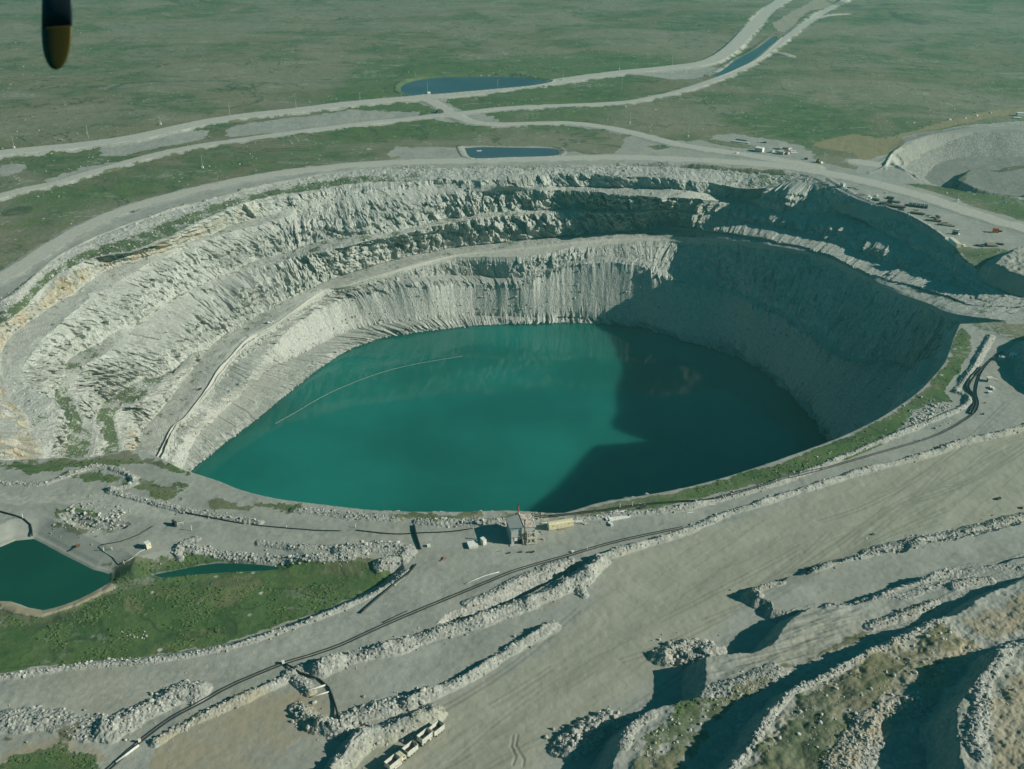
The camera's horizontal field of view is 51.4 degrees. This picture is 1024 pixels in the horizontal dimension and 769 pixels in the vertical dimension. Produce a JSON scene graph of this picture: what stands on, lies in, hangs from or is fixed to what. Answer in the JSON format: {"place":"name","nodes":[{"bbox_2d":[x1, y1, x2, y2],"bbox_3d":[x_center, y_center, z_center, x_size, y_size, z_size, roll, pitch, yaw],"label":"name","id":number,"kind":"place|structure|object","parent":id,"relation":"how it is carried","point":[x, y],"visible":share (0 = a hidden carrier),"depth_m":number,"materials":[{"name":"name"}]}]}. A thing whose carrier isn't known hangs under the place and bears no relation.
{"place":"outdoors","nodes":[
{"label":"outdoors","id":0,"kind":"place"},
{"bbox_2d":[0,539,108,609],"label":"settling pond","id":1,"kind":"structure","parent":0,"point":[35,574],"depth_m":418.89,"materials":[{"name":"green liquid"}]},
{"bbox_2d":[41,0,71,69],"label":"propeller blade","id":2,"kind":"object","parent":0,"point":[56,28],"visible":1,"depth_m":3.19,"materials":[{"name":"paint"}]},
{"bbox_2d":[401,77,547,94],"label":"pond","id":3,"kind":"structure","parent":0,"point":[445,85],"depth_m":1182.19,"materials":[{"name":"liquid"}]},
{"bbox_2d":[191,323,827,512],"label":"lake","id":4,"kind":"structure","parent":0,"point":[556,417],"depth_m":726.16,"materials":[{"name":"liquid"}]},
{"bbox_2d":[275,356,459,423],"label":"floating boom","id":5,"kind":"object","parent":4,"relation":"on","point":[356,381],"visible":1,"depth_m":782.83,"materials":[{"name":"plastic"}]},
{"bbox_2d":[464,147,557,157],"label":"roadside pond","id":6,"kind":"structure","parent":0,"point":[491,152],"depth_m":941.60,"materials":[{"name":"liquid"}]},
{"bbox_2d":[0,0,1023,768],"bbox_3d":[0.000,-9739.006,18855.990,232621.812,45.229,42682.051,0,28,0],"label":"ground","id":7,"kind":"structure","parent":0,"point":[222,106],"depth_m":456.84,"materials":[{"name":"grey gravel"}]},
{"bbox_2d":[0,511,32,535],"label":"hose","id":8,"kind":"object","parent":7,"relation":"on","point":[21,518],"visible":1,"depth_m":447.44,"materials":[{"name":"black rubber"}]},
{"bbox_2d":[98,546,144,562],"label":"hose","id":9,"kind":"object","parent":7,"relation":"on","point":[118,560],"visible":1,"depth_m":426.32,"materials":[{"name":"rubber"}]},
{"bbox_2d":[115,744,138,762],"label":"pipe length","id":10,"kind":"object","parent":7,"relation":"on","point":[128,752],"visible":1,"depth_m":334.70,"materials":[{"name":"white plastic"}]},
{"bbox_2d":[101,526,152,544],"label":"hose","id":11,"kind":"object","parent":7,"relation":"on","point":[128,538],"visible":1,"depth_m":434.84,"materials":[{"name":"rubber"}]},
{"bbox_2d":[143,540,151,549],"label":"pump shed","id":12,"kind":"structure","parent":7,"relation":"on","point":[147,544],"depth_m":428.83,"materials":[{"name":"beige paint"}]},
{"bbox_2d":[185,512,243,523],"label":"pipeline","id":13,"kind":"object","parent":7,"relation":"on","point":[214,518],"visible":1,"depth_m":447.26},
{"bbox_2d":[154,563,279,577],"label":"wetland channel","id":14,"kind":"object","parent":7,"relation":"on","point":[218,568],"visible":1,"depth_m":423.03,"materials":[{"name":"green liquid"}]},
{"bbox_2d":[252,524,340,530],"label":"pipeline","id":15,"kind":"object","parent":7,"relation":"on","point":[295,528],"visible":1,"depth_m":440.69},
{"bbox_2d":[285,663,340,726],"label":"hose","id":16,"kind":"object","parent":7,"relation":"on","point":[327,686],"visible":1,"depth_m":360.42,"materials":[{"name":"black rubber"}]},
{"bbox_2d":[306,684,325,690],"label":"pipe length","id":17,"kind":"object","parent":7,"relation":"on","point":[317,687],"visible":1,"depth_m":359.81,"materials":[{"name":"white plastic"}]},
{"bbox_2d":[310,691,329,697],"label":"pipe length","id":18,"kind":"object","parent":7,"relation":"on","point":[319,694],"visible":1,"depth_m":357.30,"materials":[{"name":"white plastic"}]},
{"bbox_2d":[359,563,416,613],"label":"hose","id":19,"kind":"object","parent":7,"relation":"on","point":[383,592],"visible":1,"depth_m":405.85,"materials":[{"name":"black rubber"}]},
{"bbox_2d":[106,526,682,768],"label":"pipeline","id":20,"kind":"object","parent":7,"relation":"on","point":[379,628],"visible":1,"depth_m":386.48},
{"bbox_2d":[384,751,406,768],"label":"ore truck","id":21,"kind":"object","parent":7,"relation":"on","point":[394,760],"visible":1,"depth_m":330.29,"materials":[{"name":"metal"}]},
{"bbox_2d":[402,740,417,757],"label":"ore trailer","id":22,"kind":"object","parent":7,"relation":"on","point":[410,749],"visible":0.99,"depth_m":334.52,"materials":[{"name":"metal"}]},
{"bbox_2d":[356,528,472,534],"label":"pipeline","id":23,"kind":"object","parent":7,"relation":"on","point":[413,533],"visible":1,"depth_m":438.62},
{"bbox_2d":[413,524,421,549],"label":"culvert","id":24,"kind":"object","parent":7,"relation":"on","point":[416,538],"visible":1,"depth_m":434.60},
{"bbox_2d":[416,728,432,746],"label":"ore trailer","id":25,"kind":"object","parent":7,"relation":"on","point":[424,735],"visible":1,"depth_m":338.91,"materials":[{"name":"metal"}]},
{"bbox_2d":[429,720,444,736],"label":"ore trailer","id":26,"kind":"object","parent":7,"relation":"on","point":[437,728],"visible":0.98,"depth_m":342.05,"materials":[{"name":"metal"}]},
{"bbox_2d":[467,540,477,548],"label":"shelter","id":27,"kind":"object","parent":7,"relation":"on","point":[472,544],"visible":1,"depth_m":430.01,"materials":[{"name":"beige paint"}]},
{"bbox_2d":[465,572,498,583],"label":"pipe length","id":28,"kind":"object","parent":7,"relation":"on","point":[481,577],"visible":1,"depth_m":413.03,"materials":[{"name":"white plastic"}]},
{"bbox_2d":[480,536,486,545],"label":"utility hut","id":29,"kind":"object","parent":7,"relation":"on","point":[483,539],"visible":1,"depth_m":431.07,"materials":[{"name":"white paint"}]},
{"bbox_2d":[0,334,969,768],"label":"shrubbery","id":30,"kind":"object","parent":7,"relation":"on","point":[188,618],"visible":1,"depth_m":404.19,"materials":[{"name":"green plant"}]},
{"bbox_2d":[0,12,1023,768],"bbox_3d":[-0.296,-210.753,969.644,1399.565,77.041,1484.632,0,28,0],"label":"rubble","id":31,"kind":"object","parent":7,"relation":"on","point":[702,650],"visible":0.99,"depth_m":366.65,"materials":[{"name":"grey stone"}]},
{"bbox_2d":[505,504,541,546],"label":"pump house","id":32,"kind":"structure","parent":7,"relation":"on","point":[521,530],"depth_m":431.21,"materials":[{"name":"white paint"}]},
{"bbox_2d":[514,538,521,543],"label":"doorway","id":33,"kind":"structure","parent":32,"relation":"in","point":[518,541],"depth_m":431.43,"materials":[{"name":"metal"}]},
{"bbox_2d":[547,517,573,530],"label":"site cabin","id":34,"kind":"object","parent":7,"relation":"on","point":[560,524],"visible":1,"depth_m":440.40,"materials":[{"name":"beige metal"}]},
{"bbox_2d":[607,510,630,520],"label":"white tray","id":35,"kind":"object","parent":7,"relation":"on","point":[617,518],"visible":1,"depth_m":447.75,"materials":[{"name":"paint"}]},
{"bbox_2d":[732,140,749,143],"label":"trailer bed","id":36,"kind":"object","parent":7,"relation":"on","point":[741,142],"visible":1,"depth_m":966.78,"materials":[{"name":"metal"}]},
{"bbox_2d":[755,146,764,151],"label":"shipping container","id":37,"kind":"object","parent":7,"relation":"on","point":[759,149],"visible":1,"depth_m":939.29,"materials":[{"name":"metal"}]},
{"bbox_2d":[533,351,1003,518],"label":"pipeline","id":38,"kind":"object","parent":7,"relation":"on","point":[780,477],"visible":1,"depth_m":472.55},
{"bbox_2d":[886,204,905,207],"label":"liner pile","id":39,"kind":"object","parent":7,"relation":"on","point":[895,206],"visible":1,"depth_m":804.87,"materials":[{"name":"grey"}]},
{"bbox_2d":[908,202,927,208],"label":"tyre stack","id":40,"kind":"object","parent":7,"relation":"on","point":[918,205],"visible":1,"depth_m":806.09,"materials":[{"name":"rubber"}]},
{"bbox_2d":[910,211,925,214],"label":"liner pile","id":41,"kind":"object","parent":7,"relation":"on","point":[918,213],"visible":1,"depth_m":791.51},
{"bbox_2d":[925,219,941,222],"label":"liner pile","id":42,"kind":"object","parent":7,"relation":"on","point":[931,220],"visible":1,"depth_m":777.28,"materials":[{"name":"grey"}]},
{"bbox_2d":[948,237,960,247],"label":"site trailer","id":43,"kind":"object","parent":7,"relation":"on","point":[953,241],"visible":1,"depth_m":732.97,"materials":[{"name":"white paint"}]},
{"bbox_2d":[965,366,982,413],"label":"hose","id":44,"kind":"object","parent":7,"relation":"on","point":[979,368],"visible":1,"depth_m":548.25,"materials":[{"name":"black rubber"}]},
{"bbox_2d":[984,242,997,246],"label":"liner pile","id":45,"kind":"object","parent":7,"relation":"on","point":[990,244],"visible":1,"depth_m":731.79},
{"bbox_2d":[986,376,997,381],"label":"lean to","id":46,"kind":"object","parent":7,"relation":"on","point":[990,378],"visible":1,"depth_m":555.96,"materials":[{"name":"metal"}]},
{"bbox_2d":[992,227,998,232],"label":"drill shed","id":47,"kind":"structure","parent":7,"relation":"on","point":[995,230],"depth_m":755.29,"materials":[{"name":"red paint"}]},
{"bbox_2d":[998,355,1004,361],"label":"generator box","id":48,"kind":"object","parent":7,"relation":"on","point":[1001,358],"visible":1,"depth_m":577.19,"materials":[{"name":"metal"}]},
{"bbox_2d":[1009,352,1016,357],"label":"equipment shed","id":49,"kind":"structure","parent":7,"relation":"on","point":[1012,354],"depth_m":578.93,"materials":[{"name":"white paint"}]},
{"bbox_2d":[1016,112,1023,115],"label":"quarry cabin","id":50,"kind":"object","parent":7,"relation":"on","point":[1019,113],"visible":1,"depth_m":1063.24,"materials":[{"name":"white metal"}]},
{"bbox_2d":[0,166,1023,471],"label":"pit wall","id":51,"kind":"structure","parent":0,"point":[130,290],"depth_m":809.23,"materials":[{"name":"grey stone"}]},
{"bbox_2d":[0,165,1023,466],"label":"scree","id":52,"kind":"structure","parent":51,"relation":"on","point":[488,293],"depth_m":807.39,"materials":[{"name":"grey stone"}]},
{"bbox_2d":[384,327,955,511],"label":"pit wall","id":53,"kind":"structure","parent":0,"point":[913,383],"depth_m":615.20,"materials":[{"name":"grey stone"}]},
{"bbox_2d":[712,37,775,76],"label":"pond","id":54,"kind":"structure","parent":0,"point":[745,59],"depth_m":1310.19,"materials":[{"name":"liquid"}]}
]}

